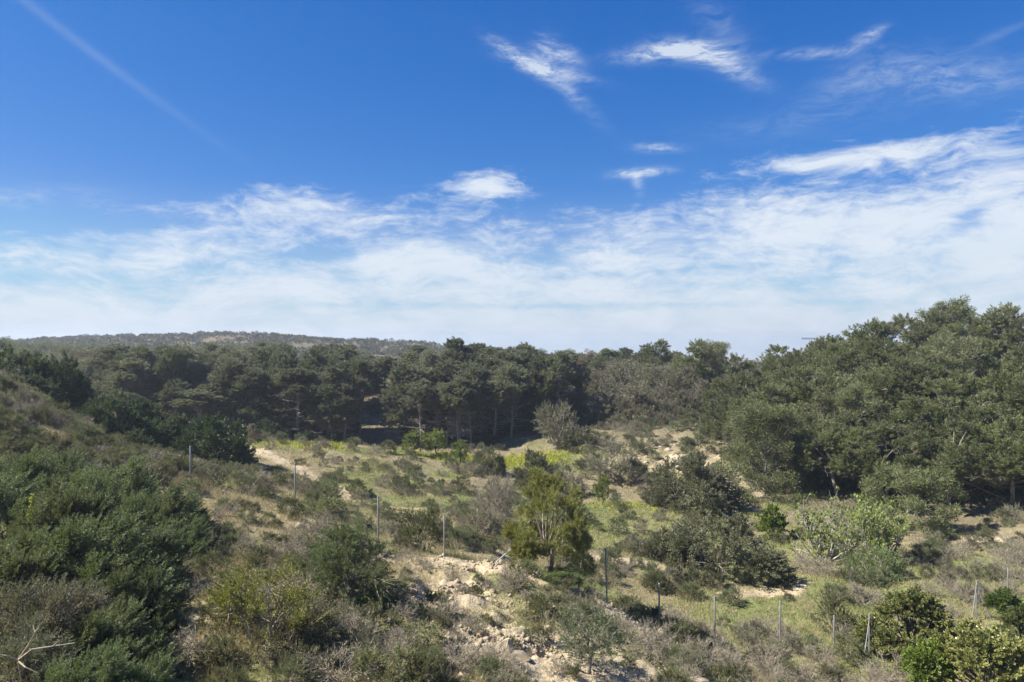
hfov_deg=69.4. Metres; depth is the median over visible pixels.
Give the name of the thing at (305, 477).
grey shrub
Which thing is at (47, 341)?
distant tree
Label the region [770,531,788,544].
green shrub
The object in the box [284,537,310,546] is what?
sage shrub
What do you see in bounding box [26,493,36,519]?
flower spike
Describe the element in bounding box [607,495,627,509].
sage shrub
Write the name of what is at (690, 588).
green shrub
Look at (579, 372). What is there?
forest pine
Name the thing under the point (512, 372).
forest pine
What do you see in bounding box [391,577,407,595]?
sage shrub
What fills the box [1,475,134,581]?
evergreen bush
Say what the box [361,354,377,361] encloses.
forest pine
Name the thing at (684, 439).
sage shrub
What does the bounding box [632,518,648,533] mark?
grey shrub
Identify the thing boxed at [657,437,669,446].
grey shrub
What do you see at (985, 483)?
pine tree
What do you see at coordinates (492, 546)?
sage shrub
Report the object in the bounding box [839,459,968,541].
pine tree
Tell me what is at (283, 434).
sage shrub
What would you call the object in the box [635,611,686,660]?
dry shrub
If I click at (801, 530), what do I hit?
grey shrub
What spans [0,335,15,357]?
distant tree
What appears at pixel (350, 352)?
forest pine
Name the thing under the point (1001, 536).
dry shrub
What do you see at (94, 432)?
sage shrub
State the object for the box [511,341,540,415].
forest pine
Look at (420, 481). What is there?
sage shrub
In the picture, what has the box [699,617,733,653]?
dry shrub
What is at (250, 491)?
dry shrub
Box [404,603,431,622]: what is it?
sage shrub
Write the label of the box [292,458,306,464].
green shrub
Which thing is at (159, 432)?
scrub tree
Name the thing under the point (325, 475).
sage shrub
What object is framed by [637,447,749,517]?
shrub
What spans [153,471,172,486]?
grey shrub
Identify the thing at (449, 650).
dry shrub
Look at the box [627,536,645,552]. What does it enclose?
grey shrub
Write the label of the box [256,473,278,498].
grey shrub
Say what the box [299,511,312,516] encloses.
grey shrub
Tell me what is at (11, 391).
grey shrub
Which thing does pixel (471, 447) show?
grey shrub
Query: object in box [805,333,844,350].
pine tree
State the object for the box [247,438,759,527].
yellow flower field
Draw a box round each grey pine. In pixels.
[569,365,622,419]
[579,390,630,426]
[597,356,651,399]
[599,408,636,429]
[610,385,664,422]
[624,362,684,408]
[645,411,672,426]
[651,364,704,414]
[651,390,703,420]
[683,380,724,413]
[698,404,725,425]
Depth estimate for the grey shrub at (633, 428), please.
82.51 m
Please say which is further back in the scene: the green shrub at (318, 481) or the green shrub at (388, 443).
the green shrub at (388, 443)
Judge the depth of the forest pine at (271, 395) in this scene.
88.39 m
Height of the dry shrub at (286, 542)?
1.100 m
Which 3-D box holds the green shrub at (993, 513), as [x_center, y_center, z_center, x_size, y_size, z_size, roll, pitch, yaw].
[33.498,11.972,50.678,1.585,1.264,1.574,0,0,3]
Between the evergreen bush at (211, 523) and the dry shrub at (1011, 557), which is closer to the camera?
the evergreen bush at (211, 523)
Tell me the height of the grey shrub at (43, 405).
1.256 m
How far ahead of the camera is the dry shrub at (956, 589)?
36.64 m
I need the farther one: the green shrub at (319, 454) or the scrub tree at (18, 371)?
the green shrub at (319, 454)
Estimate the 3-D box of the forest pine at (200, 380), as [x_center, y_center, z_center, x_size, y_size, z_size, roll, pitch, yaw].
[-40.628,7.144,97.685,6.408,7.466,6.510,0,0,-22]
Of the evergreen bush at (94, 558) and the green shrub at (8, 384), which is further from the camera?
the green shrub at (8, 384)
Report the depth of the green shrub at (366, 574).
22.65 m
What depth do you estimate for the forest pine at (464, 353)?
99.00 m
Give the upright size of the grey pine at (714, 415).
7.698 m
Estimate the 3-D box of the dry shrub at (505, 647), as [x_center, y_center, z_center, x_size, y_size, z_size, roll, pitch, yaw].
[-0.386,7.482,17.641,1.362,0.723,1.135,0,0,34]
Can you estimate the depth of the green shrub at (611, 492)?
63.30 m
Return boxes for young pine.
[498,465,592,577]
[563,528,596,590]
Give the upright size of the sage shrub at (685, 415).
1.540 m
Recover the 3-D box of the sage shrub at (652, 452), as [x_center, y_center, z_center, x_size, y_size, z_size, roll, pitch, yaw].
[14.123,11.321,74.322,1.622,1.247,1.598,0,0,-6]
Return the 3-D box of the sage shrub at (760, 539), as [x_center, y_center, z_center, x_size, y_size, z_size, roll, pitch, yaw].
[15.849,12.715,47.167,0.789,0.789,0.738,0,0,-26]
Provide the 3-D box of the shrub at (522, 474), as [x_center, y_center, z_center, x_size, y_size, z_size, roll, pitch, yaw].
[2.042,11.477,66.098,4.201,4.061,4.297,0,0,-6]
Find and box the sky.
[0,0,1023,359]
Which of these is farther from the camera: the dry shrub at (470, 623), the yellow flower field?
the yellow flower field
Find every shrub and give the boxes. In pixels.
[0,373,11,390]
[0,390,16,403]
[0,394,15,408]
[0,406,14,416]
[0,411,28,432]
[0,414,9,430]
[0,429,12,438]
[0,434,24,454]
[0,443,19,462]
[0,569,120,678]
[0,611,90,681]
[1,378,21,393]
[1,400,22,416]
[2,388,22,404]
[6,450,21,463]
[7,379,35,397]
[8,373,28,389]
[10,433,21,444]
[11,405,36,420]
[13,386,34,401]
[15,396,45,419]
[15,439,38,454]
[18,424,46,441]
[19,434,41,450]
[21,404,37,418]
[24,384,43,400]
[25,390,48,404]
[28,407,49,421]
[32,431,80,455]
[33,400,55,419]
[38,406,81,428]
[41,390,54,403]
[41,444,64,459]
[50,415,86,431]
[53,401,71,416]
[53,409,71,421]
[54,426,78,440]
[54,446,81,457]
[61,417,89,438]
[67,429,92,448]
[73,440,85,454]
[75,412,97,425]
[77,447,97,461]
[80,428,107,442]
[84,435,109,450]
[87,424,104,435]
[88,440,107,454]
[89,421,110,436]
[89,454,115,469]
[91,452,110,464]
[91,458,111,475]
[95,433,128,448]
[98,446,119,456]
[106,451,128,463]
[108,433,127,442]
[112,445,128,457]
[112,454,147,471]
[117,445,141,460]
[126,441,143,448]
[135,442,147,454]
[136,448,183,473]
[139,445,166,459]
[141,458,166,473]
[141,458,169,479]
[142,446,161,456]
[144,619,219,681]
[148,460,177,482]
[153,446,182,457]
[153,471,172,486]
[154,460,176,475]
[155,449,195,468]
[162,454,189,473]
[169,469,199,488]
[177,459,201,474]
[180,478,202,497]
[180,557,205,572]
[182,578,210,601]
[184,550,346,679]
[189,465,207,483]
[190,587,256,635]
[191,458,208,468]
[192,546,234,574]
[193,529,226,552]
[194,634,239,662]
[198,474,216,488]
[201,459,229,486]
[202,458,227,473]
[209,501,240,520]
[209,563,261,589]
[209,661,237,681]
[212,517,228,531]
[213,532,239,548]
[213,567,243,583]
[214,468,229,480]
[214,497,237,508]
[214,519,239,542]
[219,668,249,681]
[221,537,265,564]
[224,461,245,473]
[224,469,253,487]
[226,463,254,477]
[231,496,245,508]
[233,468,278,485]
[233,528,251,544]
[235,507,259,524]
[235,534,282,552]
[238,522,249,530]
[238,551,264,569]
[239,499,262,511]
[240,468,264,490]
[240,483,258,493]
[244,555,264,574]
[246,465,270,478]
[246,578,287,607]
[249,559,281,587]
[252,543,278,567]
[255,486,272,499]
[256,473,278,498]
[256,648,282,673]
[258,530,290,546]
[260,511,277,522]
[260,597,331,630]
[261,571,299,597]
[264,440,275,449]
[266,537,307,562]
[267,519,283,529]
[267,551,293,566]
[267,562,339,609]
[267,652,318,681]
[268,465,280,472]
[268,471,287,486]
[269,552,308,580]
[269,641,322,674]
[270,544,299,562]
[272,431,288,444]
[272,583,318,612]
[273,495,304,514]
[278,472,296,484]
[278,536,307,556]
[279,528,300,543]
[281,476,304,492]
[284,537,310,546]
[285,514,333,543]
[285,620,355,663]
[287,510,302,520]
[289,476,321,497]
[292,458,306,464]
[292,471,311,485]
[292,615,339,644]
[292,635,390,681]
[294,433,307,440]
[296,551,321,570]
[297,478,334,494]
[297,494,358,521]
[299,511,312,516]
[300,568,328,588]
[303,439,322,452]
[303,488,323,502]
[304,498,317,515]
[308,507,340,529]
[311,451,324,457]
[314,435,326,445]
[316,485,341,504]
[317,439,333,446]
[317,478,344,501]
[318,458,328,466]
[318,471,339,483]
[320,605,385,653]
[323,454,341,463]
[327,466,352,482]
[327,508,353,522]
[329,576,361,597]
[332,596,371,628]
[335,514,349,523]
[342,638,421,681]
[344,436,358,446]
[344,478,367,494]
[346,442,360,451]
[346,465,354,470]
[346,596,403,636]
[347,563,382,588]
[347,651,384,675]
[348,489,371,503]
[348,617,380,640]
[349,509,374,530]
[350,455,359,462]
[351,623,382,656]
[358,489,370,497]
[360,461,369,466]
[361,465,369,471]
[362,445,384,456]
[365,516,398,536]
[366,494,397,517]
[366,632,419,671]
[367,457,378,466]
[372,476,392,487]
[372,557,388,572]
[377,439,396,454]
[378,462,391,472]
[378,623,420,647]
[379,590,403,609]
[380,460,393,469]
[380,473,394,482]
[381,509,403,527]
[382,467,399,478]
[383,628,398,640]
[385,599,419,623]
[389,535,411,551]
[389,585,415,603]
[390,486,398,492]
[390,617,456,650]
[391,474,412,488]
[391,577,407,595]
[392,456,407,467]
[392,545,416,560]
[393,455,418,472]
[394,552,424,563]
[395,644,436,681]
[396,502,445,553]
[397,483,411,493]
[398,565,414,579]
[399,649,452,681]
[401,448,417,459]
[403,463,426,478]
[403,482,419,491]
[403,576,415,589]
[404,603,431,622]
[412,588,455,618]
[412,642,434,665]
[413,477,427,486]
[415,557,434,571]
[420,647,448,673]
[421,498,435,506]
[422,500,439,512]
[422,608,446,624]
[423,594,464,624]
[425,482,439,492]
[427,516,453,538]
[429,481,445,495]
[429,644,449,668]
[430,612,452,628]
[435,468,446,476]
[435,635,479,674]
[436,539,450,548]
[437,478,446,485]
[438,675,470,681]
[439,489,451,495]
[441,456,460,467]
[442,503,459,514]
[445,524,474,550]
[446,483,456,491]
[446,624,468,640]
[447,508,461,520]
[448,463,459,473]
[448,478,462,490]
[449,495,460,504]
[449,524,480,547]
[450,461,485,477]
[452,582,467,593]
[452,612,490,633]
[454,498,507,538]
[454,507,493,528]
[456,474,471,486]
[456,641,517,678]
[457,501,479,509]
[458,485,469,494]
[460,606,470,616]
[463,443,474,450]
[465,652,509,681]
[466,584,484,595]
[467,530,486,548]
[468,490,478,496]
[471,445,507,475]
[471,574,483,581]
[472,464,524,528]
[475,441,485,450]
[475,612,496,627]
[475,636,520,663]
[480,540,498,553]
[481,477,503,488]
[481,577,509,592]
[484,536,502,552]
[487,669,519,681]
[490,563,526,588]
[493,444,505,449]
[497,536,514,552]
[499,633,522,648]
[508,557,545,589]
[508,676,533,681]
[511,495,529,508]
[512,447,554,487]
[513,479,525,489]
[519,586,579,627]
[519,589,538,604]
[519,623,557,640]
[529,399,582,449]
[534,565,587,590]
[542,656,571,675]
[547,546,572,568]
[548,588,581,608]
[550,462,564,472]
[550,589,583,606]
[553,457,587,495]
[554,511,567,524]
[556,424,599,453]
[559,577,580,601]
[562,665,580,679]
[571,459,587,469]
[571,598,606,626]
[575,591,601,608]
[575,591,610,631]
[576,459,592,467]
[577,506,597,523]
[579,429,649,487]
[581,429,602,443]
[582,566,603,585]
[582,584,602,599]
[583,443,598,449]
[591,481,606,491]
[591,521,604,531]
[593,439,614,452]
[594,421,603,428]
[595,555,613,571]
[599,415,610,425]
[599,545,628,568]
[601,594,610,601]
[602,562,622,577]
[603,608,638,638]
[604,567,623,585]
[606,488,617,495]
[606,514,630,536]
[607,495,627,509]
[610,421,625,430]
[610,594,635,609]
[612,560,633,575]
[613,541,623,549]
[613,593,646,611]
[614,627,671,666]
[615,474,623,482]
[617,532,640,550]
[618,505,636,519]
[618,655,638,670]
[619,599,641,617]
[621,433,638,446]
[621,534,636,546]
[623,601,642,617]
[625,419,644,430]
[625,424,641,435]
[627,458,645,474]
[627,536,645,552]
[628,441,647,455]
[628,546,642,556]
[629,552,644,567]
[632,415,646,425]
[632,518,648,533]
[633,485,643,494]
[634,421,653,430]
[634,462,650,478]
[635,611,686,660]
[636,425,654,437]
[636,608,659,626]
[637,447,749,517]
[637,473,651,485]
[637,561,666,584]
[638,604,664,625]
[639,432,657,444]
[640,441,651,451]
[640,525,696,567]
[640,568,674,591]
[640,570,661,587]
[640,634,664,648]
[641,616,659,629]
[645,448,660,458]
[646,419,658,427]
[650,508,667,521]
[655,605,677,618]
[656,613,688,639]
[656,665,693,681]
[657,420,664,426]
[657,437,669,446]
[657,580,670,595]
[657,652,667,663]
[657,676,677,681]
[658,507,803,591]
[660,564,683,588]
[660,610,689,626]
[660,641,696,676]
[661,603,681,614]
[662,607,693,622]
[663,618,702,647]
[664,660,678,672]
[665,432,673,442]
[666,420,685,431]
[666,641,715,681]
[672,632,725,664]
[672,658,705,681]
[675,573,697,584]
[677,436,693,447]
[677,581,702,595]
[678,412,693,419]
[678,418,696,430]
[678,446,686,453]
[678,560,711,588]
[678,581,705,601]
[681,510,702,523]
[683,445,700,454]
[684,620,704,638]
[688,643,707,661]
[690,433,708,446]
[690,618,711,636]
[692,410,698,421]
[692,629,713,643]
[692,654,708,673]
[693,424,708,435]
[694,651,713,666]
[698,429,710,437]
[698,660,729,681]
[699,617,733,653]
[700,569,725,590]
[703,658,752,681]
[705,445,715,452]
[706,432,719,444]
[706,634,745,668]
[708,675,727,681]
[709,655,736,680]
[710,639,733,658]
[711,586,743,606]
[712,647,750,681]
[716,614,730,626]
[717,446,727,458]
[721,434,733,444]
[728,566,751,583]
[728,619,749,640]
[733,618,759,634]
[735,618,763,642]
[736,626,762,648]
[739,528,755,541]
[741,567,765,584]
[743,557,760,569]
[743,644,776,660]
[744,637,796,672]
[746,651,788,681]
[747,516,760,529]
[749,607,790,638]
[753,502,789,538]
[754,662,799,681]
[755,535,765,543]
[755,637,788,659]
[760,627,774,638]
[764,626,803,649]
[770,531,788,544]
[777,625,795,638]
[779,658,800,674]
[780,634,801,653]
[780,661,806,681]
[781,591,794,600]
[784,657,836,681]
[788,554,825,575]
[789,529,800,537]
[790,553,808,563]
[790,675,805,681]
[791,638,838,668]
[798,634,827,659]
[799,524,814,537]
[803,553,839,574]
[809,662,845,681]
[810,588,858,633]
[816,579,851,599]
[824,631,870,668]
[829,622,854,640]
[830,671,860,681]
[832,567,852,579]
[836,624,864,645]
[837,543,913,586]
[844,579,885,608]
[845,584,869,599]
[846,568,866,586]
[846,659,894,681]
[850,637,886,657]
[859,649,912,681]
[860,566,892,588]
[870,674,907,681]
[875,673,895,681]
[878,610,916,625]
[886,545,915,566]
[898,569,914,578]
[898,636,955,681]
[904,536,935,550]
[904,548,926,563]
[907,579,943,597]
[909,540,933,555]
[912,557,931,567]
[915,530,941,540]
[917,555,932,564]
[918,535,951,553]
[918,565,934,578]
[919,577,989,606]
[920,546,943,563]
[924,530,951,545]
[924,615,1023,681]
[925,522,950,532]
[928,549,948,562]
[931,571,956,582]
[934,567,959,585]
[935,553,957,572]
[938,543,968,561]
[938,546,953,556]
[944,604,962,618]
[948,540,978,557]
[952,534,982,549]
[953,566,974,582]
[955,562,978,578]
[958,579,990,602]
[965,556,987,566]
[972,529,998,546]
[973,561,1005,581]
[974,582,992,593]
[975,523,983,530]
[975,536,1023,585]
[977,517,994,526]
[981,524,997,535]
[984,542,1007,555]
[988,507,1012,523]
[990,574,1023,594]
[992,532,1022,550]
[998,516,1016,523]
[1000,502,1023,523]
[1001,578,1018,586]
[1002,520,1014,527]
[1005,538,1023,554]
[1007,531,1023,541]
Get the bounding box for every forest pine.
[72,351,93,373]
[81,345,96,350]
[84,342,130,410]
[92,345,107,368]
[98,366,114,396]
[100,350,153,395]
[101,392,145,415]
[107,357,159,397]
[107,368,162,413]
[125,343,165,387]
[128,383,168,417]
[135,356,158,384]
[152,346,194,409]
[153,345,183,356]
[155,345,169,357]
[156,378,196,417]
[158,343,199,415]
[163,355,205,388]
[165,348,202,408]
[169,388,226,425]
[190,367,210,415]
[192,351,221,418]
[194,341,217,353]
[194,376,229,419]
[197,342,222,367]
[198,370,235,422]
[200,354,227,377]
[206,377,244,426]
[208,343,251,359]
[208,363,255,426]
[212,349,256,373]
[212,360,259,420]
[224,364,276,425]
[235,367,269,425]
[239,344,259,357]
[246,345,275,378]
[247,372,301,431]
[251,345,285,364]
[253,341,268,355]
[256,339,288,354]
[265,343,299,411]
[267,343,291,353]
[272,367,320,433]
[292,344,328,427]
[294,392,348,434]
[305,370,350,435]
[306,343,333,364]
[311,360,360,439]
[316,349,349,368]
[324,343,353,358]
[324,354,358,408]
[325,379,363,443]
[333,345,368,396]
[336,344,360,357]
[348,355,378,438]
[350,357,389,405]
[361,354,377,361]
[372,356,399,393]
[376,360,431,438]
[390,350,420,375]
[390,363,435,432]
[399,378,440,442]
[403,345,428,358]
[417,347,443,369]
[421,366,443,422]
[421,383,456,446]
[424,359,460,432]
[433,383,461,444]
[436,336,475,370]
[437,350,458,369]
[437,376,478,441]
[437,383,482,439]
[441,357,463,376]
[450,360,488,425]
[453,367,489,443]
[458,364,502,431]
[460,342,496,354]
[469,346,501,365]
[472,356,493,419]
[476,380,521,440]
[480,356,500,428]
[485,347,523,419]
[489,368,537,422]
[491,362,532,438]
[499,360,528,368]
[504,346,532,368]
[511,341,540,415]
[514,374,565,423]
[521,353,562,425]
[530,349,541,414]
[535,348,546,354]
[541,350,577,424]
[541,384,583,414]
[542,353,577,403]
[560,369,588,413]
[561,349,585,371]
[566,351,589,407]
[577,355,604,378]
[580,355,605,377]
[587,348,624,385]
[609,347,635,391]
[626,344,660,382]
[662,350,688,369]
[693,352,727,378]
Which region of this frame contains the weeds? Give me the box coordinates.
[25,403,1022,681]
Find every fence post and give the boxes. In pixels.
[189,446,190,488]
[294,463,295,509]
[377,496,378,541]
[443,513,444,556]
[605,548,607,602]
[658,583,659,628]
[714,596,715,647]
[779,601,780,645]
[833,615,834,651]
[863,614,878,663]
[972,580,991,619]
[1007,567,1008,587]
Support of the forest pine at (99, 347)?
on the ground at (482, 603)
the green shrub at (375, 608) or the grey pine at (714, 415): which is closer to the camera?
the green shrub at (375, 608)
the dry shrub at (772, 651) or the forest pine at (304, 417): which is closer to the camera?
the dry shrub at (772, 651)
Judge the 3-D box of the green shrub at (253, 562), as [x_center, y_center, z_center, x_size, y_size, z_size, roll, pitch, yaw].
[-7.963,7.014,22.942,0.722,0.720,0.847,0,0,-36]
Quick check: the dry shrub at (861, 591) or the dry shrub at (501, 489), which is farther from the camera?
the dry shrub at (501, 489)
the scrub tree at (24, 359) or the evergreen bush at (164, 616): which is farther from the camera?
the scrub tree at (24, 359)
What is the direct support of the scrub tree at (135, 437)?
on the ground at (482, 603)
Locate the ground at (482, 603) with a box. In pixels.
[0,335,1023,681]
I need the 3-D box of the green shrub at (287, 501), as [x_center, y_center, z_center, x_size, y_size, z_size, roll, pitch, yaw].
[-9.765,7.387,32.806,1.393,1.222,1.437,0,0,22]
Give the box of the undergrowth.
[92,380,1023,518]
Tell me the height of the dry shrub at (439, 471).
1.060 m
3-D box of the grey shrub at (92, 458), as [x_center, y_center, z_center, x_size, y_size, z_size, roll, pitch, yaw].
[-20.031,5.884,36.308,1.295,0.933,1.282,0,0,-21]
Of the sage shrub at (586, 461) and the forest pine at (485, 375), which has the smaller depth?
the sage shrub at (586, 461)
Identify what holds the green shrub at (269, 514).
on the ground at (482, 603)
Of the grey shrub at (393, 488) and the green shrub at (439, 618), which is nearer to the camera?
the green shrub at (439, 618)
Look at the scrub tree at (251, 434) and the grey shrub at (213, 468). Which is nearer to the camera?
the grey shrub at (213, 468)
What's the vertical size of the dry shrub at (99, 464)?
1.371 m
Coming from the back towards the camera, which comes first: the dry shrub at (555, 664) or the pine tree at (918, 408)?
the pine tree at (918, 408)
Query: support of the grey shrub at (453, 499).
on the ground at (482, 603)
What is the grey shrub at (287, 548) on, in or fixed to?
on the ground at (482, 603)
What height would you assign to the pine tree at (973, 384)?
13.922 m
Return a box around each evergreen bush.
[0,442,71,497]
[0,465,83,549]
[0,524,107,602]
[0,537,84,631]
[1,447,119,522]
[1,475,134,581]
[11,573,141,658]
[30,504,194,628]
[32,638,139,681]
[58,451,163,527]
[59,594,189,681]
[97,562,189,656]
[109,521,197,591]
[111,480,218,554]
[126,647,186,681]
[141,488,220,533]
[150,515,219,560]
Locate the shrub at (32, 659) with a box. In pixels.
[0,611,90,681]
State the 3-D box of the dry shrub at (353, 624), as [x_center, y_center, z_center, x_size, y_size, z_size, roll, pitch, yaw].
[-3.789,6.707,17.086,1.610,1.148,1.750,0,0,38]
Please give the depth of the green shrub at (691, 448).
73.93 m
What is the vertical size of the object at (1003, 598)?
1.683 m
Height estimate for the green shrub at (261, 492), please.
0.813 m
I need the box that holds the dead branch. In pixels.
[0,625,72,681]
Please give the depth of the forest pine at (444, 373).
91.03 m
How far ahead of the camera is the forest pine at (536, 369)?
90.70 m
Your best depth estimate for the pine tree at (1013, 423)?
53.81 m
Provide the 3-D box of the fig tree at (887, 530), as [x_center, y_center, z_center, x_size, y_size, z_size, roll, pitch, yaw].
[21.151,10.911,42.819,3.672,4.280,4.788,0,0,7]
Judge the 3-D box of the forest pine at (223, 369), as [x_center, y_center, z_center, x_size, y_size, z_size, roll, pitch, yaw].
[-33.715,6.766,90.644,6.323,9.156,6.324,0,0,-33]
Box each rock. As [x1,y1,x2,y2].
[478,630,486,636]
[495,638,514,652]
[511,650,530,660]
[530,655,540,659]
[691,676,708,681]
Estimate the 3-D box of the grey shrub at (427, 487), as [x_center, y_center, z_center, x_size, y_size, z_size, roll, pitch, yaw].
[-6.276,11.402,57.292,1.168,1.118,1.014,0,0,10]
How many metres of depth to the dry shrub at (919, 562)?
41.85 m
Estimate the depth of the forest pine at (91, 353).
122.12 m
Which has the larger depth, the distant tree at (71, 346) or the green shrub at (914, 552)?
the distant tree at (71, 346)
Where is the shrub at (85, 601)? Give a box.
[0,569,120,678]
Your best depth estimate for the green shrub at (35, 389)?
45.23 m
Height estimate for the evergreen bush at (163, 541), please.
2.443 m
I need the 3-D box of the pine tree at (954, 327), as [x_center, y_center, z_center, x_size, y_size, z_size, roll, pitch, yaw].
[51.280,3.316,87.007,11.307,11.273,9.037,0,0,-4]
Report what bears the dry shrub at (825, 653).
on the ground at (482, 603)
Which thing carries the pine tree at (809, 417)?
on the ground at (482, 603)
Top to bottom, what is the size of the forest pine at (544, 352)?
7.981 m
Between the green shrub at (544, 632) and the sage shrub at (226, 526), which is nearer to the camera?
the green shrub at (544, 632)
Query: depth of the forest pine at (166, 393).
86.26 m
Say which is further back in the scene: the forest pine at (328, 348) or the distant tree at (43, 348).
the distant tree at (43, 348)
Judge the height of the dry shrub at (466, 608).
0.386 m
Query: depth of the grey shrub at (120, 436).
43.91 m
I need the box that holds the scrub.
[14,330,759,388]
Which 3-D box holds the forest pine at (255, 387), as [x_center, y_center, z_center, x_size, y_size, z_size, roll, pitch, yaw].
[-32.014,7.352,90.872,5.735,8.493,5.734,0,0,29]
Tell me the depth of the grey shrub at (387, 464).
64.42 m
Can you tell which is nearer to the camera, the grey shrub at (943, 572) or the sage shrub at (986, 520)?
the grey shrub at (943, 572)
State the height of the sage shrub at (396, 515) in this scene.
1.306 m
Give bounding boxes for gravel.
[194,513,823,681]
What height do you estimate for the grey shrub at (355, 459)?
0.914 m
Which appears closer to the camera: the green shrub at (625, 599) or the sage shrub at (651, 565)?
the green shrub at (625, 599)
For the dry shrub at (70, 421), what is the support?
on the ground at (482, 603)
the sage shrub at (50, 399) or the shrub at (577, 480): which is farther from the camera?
the shrub at (577, 480)
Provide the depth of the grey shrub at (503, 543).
39.09 m
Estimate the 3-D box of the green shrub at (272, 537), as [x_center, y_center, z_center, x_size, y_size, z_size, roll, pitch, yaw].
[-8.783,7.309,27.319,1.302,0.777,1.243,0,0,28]
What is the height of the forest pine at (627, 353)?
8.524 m
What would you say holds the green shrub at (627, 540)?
on the ground at (482, 603)
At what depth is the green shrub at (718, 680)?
20.08 m
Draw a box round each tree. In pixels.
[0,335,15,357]
[0,344,66,400]
[2,365,43,393]
[3,343,43,367]
[4,347,47,368]
[17,338,27,345]
[25,349,93,411]
[26,372,75,413]
[34,339,58,351]
[34,341,53,353]
[40,351,62,361]
[41,355,60,363]
[46,342,81,357]
[54,341,78,355]
[65,345,78,356]
[65,381,106,407]
[70,348,102,378]
[71,403,123,436]
[73,353,105,384]
[74,346,100,366]
[76,357,100,381]
[82,388,153,442]
[108,425,163,448]
[115,393,169,448]
[146,416,183,451]
[161,410,202,452]
[170,411,260,471]
[236,418,255,428]
[242,423,263,443]
[255,413,290,439]
[285,420,310,437]
[297,352,304,360]
[298,428,319,441]
[306,424,332,438]
[317,430,333,440]
[323,431,344,442]
[334,411,365,435]
[356,347,365,354]
[394,349,407,358]
[401,422,428,443]
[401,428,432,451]
[403,420,436,447]
[425,427,447,454]
[435,418,465,441]
[449,438,469,461]
[473,430,496,445]
[487,414,518,438]
[507,406,535,432]
[524,419,540,433]
[543,409,567,432]
[549,602,628,673]
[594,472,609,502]
[629,338,683,393]
[661,338,717,394]
[681,340,731,396]
[697,369,754,439]
[707,352,772,402]
[714,398,818,506]
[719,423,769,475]
[725,381,796,458]
[736,412,807,484]
[744,344,789,398]
[748,444,826,496]
[749,359,762,373]
[757,363,836,426]
[764,410,863,493]
[766,354,790,383]
[769,337,848,385]
[771,486,878,561]
[781,372,871,470]
[790,415,883,498]
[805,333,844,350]
[810,337,878,387]
[810,409,897,491]
[827,361,934,420]
[827,379,905,427]
[837,492,915,561]
[838,352,866,386]
[839,317,909,357]
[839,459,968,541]
[840,423,932,503]
[844,336,946,385]
[849,581,959,667]
[852,338,890,364]
[855,354,943,423]
[857,407,967,492]
[866,361,979,428]
[870,312,944,362]
[875,341,916,369]
[888,377,1012,450]
[890,307,972,362]
[893,418,1004,516]
[902,406,977,487]
[908,345,990,397]
[910,295,1001,354]
[915,329,996,378]
[917,321,968,369]
[921,331,965,372]
[931,407,1023,502]
[938,367,998,420]
[946,412,1022,493]
[952,337,1023,391]
[963,309,1023,372]
[964,367,1023,416]
[967,301,1023,360]
[982,416,1023,480]
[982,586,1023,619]
[983,468,1023,494]
[990,370,1023,415]
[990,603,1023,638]
[995,340,1023,390]
[998,341,1021,361]
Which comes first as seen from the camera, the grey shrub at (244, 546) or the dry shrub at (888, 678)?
the grey shrub at (244, 546)
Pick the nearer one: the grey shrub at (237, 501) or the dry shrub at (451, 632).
the dry shrub at (451, 632)
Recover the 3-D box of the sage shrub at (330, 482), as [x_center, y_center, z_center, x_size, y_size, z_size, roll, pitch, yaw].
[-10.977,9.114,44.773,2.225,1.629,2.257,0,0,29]
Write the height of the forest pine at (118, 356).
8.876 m
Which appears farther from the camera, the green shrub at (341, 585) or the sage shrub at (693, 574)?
the sage shrub at (693, 574)
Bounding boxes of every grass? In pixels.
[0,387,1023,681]
[3,388,1023,681]
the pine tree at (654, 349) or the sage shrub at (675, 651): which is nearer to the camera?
the sage shrub at (675, 651)
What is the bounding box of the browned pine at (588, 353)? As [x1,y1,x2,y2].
[576,348,605,378]
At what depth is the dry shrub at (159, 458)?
36.84 m
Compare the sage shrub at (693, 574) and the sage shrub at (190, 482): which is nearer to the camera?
the sage shrub at (190, 482)
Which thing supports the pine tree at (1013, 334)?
on the ground at (482, 603)
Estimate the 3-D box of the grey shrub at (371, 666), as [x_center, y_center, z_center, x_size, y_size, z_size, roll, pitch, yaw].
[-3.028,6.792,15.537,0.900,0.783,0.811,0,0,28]
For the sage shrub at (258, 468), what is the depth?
47.40 m
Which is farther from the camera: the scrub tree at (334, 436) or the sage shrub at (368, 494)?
the scrub tree at (334, 436)
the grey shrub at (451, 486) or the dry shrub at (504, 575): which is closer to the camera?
the dry shrub at (504, 575)
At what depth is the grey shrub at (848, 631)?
31.68 m
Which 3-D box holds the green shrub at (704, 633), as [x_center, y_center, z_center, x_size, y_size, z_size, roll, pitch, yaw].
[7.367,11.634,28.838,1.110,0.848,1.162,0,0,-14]
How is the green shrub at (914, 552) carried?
on the ground at (482, 603)
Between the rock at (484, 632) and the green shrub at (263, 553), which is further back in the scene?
the green shrub at (263, 553)
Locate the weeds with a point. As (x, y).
(639, 581)
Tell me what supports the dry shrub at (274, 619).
on the ground at (482, 603)
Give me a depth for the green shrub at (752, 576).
39.11 m
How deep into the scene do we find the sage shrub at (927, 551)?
43.22 m
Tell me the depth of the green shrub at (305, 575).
21.26 m
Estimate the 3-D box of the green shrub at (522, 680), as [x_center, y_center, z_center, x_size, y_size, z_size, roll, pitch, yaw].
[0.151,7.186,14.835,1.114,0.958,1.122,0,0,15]
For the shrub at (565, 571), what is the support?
on the ground at (482, 603)
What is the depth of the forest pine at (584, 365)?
131.89 m
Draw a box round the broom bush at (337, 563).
[285,517,409,618]
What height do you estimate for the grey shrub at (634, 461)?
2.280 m
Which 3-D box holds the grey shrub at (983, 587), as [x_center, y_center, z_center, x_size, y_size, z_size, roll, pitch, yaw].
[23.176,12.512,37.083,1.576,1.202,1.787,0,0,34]

